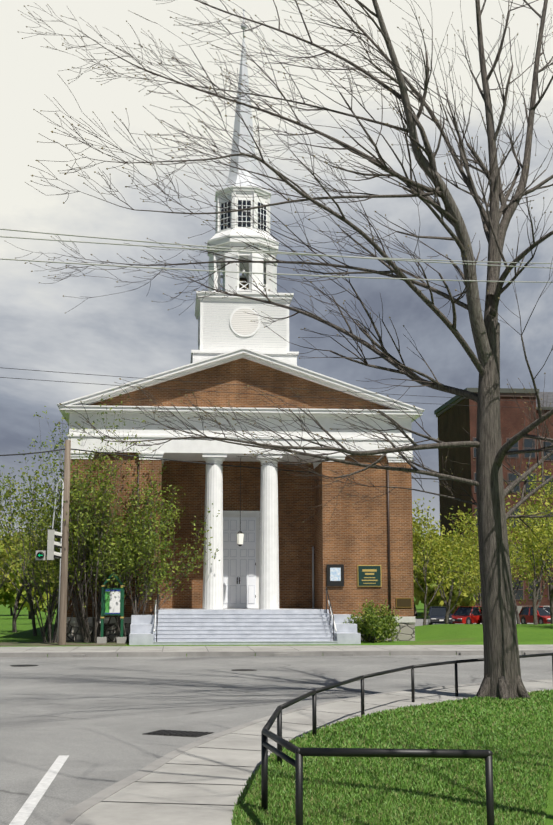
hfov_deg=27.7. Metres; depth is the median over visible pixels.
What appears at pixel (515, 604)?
tree
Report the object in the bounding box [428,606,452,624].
dark car
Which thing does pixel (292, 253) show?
overhead wires
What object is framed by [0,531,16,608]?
tree
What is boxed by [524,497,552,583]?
tree
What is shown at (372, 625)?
shrub right of steps
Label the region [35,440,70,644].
utility pole with traffic signal
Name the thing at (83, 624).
tall shrub
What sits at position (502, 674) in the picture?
maple tree
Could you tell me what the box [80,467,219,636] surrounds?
shrub
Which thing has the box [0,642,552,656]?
sidewalk
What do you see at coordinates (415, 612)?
tree
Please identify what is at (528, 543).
tree
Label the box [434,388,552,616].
brick building
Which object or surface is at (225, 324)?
church steeple
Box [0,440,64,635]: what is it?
tree
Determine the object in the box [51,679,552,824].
sidewalk
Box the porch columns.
[202,453,281,608]
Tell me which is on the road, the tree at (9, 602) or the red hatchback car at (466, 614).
the red hatchback car at (466, 614)
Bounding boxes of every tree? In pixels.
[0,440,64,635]
[0,504,51,631]
[0,506,29,591]
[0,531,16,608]
[0,531,58,618]
[4,0,552,699]
[9,517,57,621]
[412,497,472,624]
[412,497,480,623]
[413,529,480,616]
[413,540,425,616]
[447,530,480,605]
[459,528,537,608]
[462,488,550,623]
[507,500,552,624]
[513,457,552,623]
[513,496,552,596]
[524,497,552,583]
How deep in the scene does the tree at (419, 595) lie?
106.18 m
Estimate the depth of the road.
23.02 m
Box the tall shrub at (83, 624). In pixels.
[16,389,178,642]
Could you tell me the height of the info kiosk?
3.070 m
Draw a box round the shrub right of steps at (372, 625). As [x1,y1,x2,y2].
[343,599,402,642]
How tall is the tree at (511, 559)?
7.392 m
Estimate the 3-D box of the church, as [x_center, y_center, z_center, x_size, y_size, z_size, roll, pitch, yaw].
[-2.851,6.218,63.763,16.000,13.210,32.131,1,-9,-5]
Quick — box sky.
[0,0,552,536]
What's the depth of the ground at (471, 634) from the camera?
50.86 m
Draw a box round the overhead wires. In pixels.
[0,228,552,506]
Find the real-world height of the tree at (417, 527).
7.349 m
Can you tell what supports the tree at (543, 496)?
on the ground at (471, 634)
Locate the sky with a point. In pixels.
(125, 334)
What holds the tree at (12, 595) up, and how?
on the ground at (471, 634)
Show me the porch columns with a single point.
(268, 575)
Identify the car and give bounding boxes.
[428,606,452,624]
[452,606,480,623]
[519,606,550,623]
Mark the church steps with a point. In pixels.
(157, 628)
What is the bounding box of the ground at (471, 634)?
[0,598,552,656]
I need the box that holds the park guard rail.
[261,653,552,824]
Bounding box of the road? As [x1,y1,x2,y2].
[0,618,552,824]
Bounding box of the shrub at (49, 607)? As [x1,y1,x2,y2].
[0,451,117,642]
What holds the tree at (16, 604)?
on the ground at (471, 634)
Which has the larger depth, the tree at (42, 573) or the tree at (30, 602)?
the tree at (42, 573)
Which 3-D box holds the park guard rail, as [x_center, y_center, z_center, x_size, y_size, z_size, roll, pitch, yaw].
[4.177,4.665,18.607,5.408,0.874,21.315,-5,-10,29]
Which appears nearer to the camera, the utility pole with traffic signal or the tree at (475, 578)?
the utility pole with traffic signal
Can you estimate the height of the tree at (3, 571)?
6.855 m
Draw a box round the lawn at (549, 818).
[249,691,552,824]
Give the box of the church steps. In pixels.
[129,587,360,644]
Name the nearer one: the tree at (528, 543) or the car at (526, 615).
the tree at (528, 543)
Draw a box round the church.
[57,347,423,641]
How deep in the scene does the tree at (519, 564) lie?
70.74 m
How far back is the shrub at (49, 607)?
46.20 m
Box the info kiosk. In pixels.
[97,573,126,642]
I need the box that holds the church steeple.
[190,9,298,365]
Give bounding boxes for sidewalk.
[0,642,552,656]
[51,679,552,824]
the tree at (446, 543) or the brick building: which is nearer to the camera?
the tree at (446, 543)

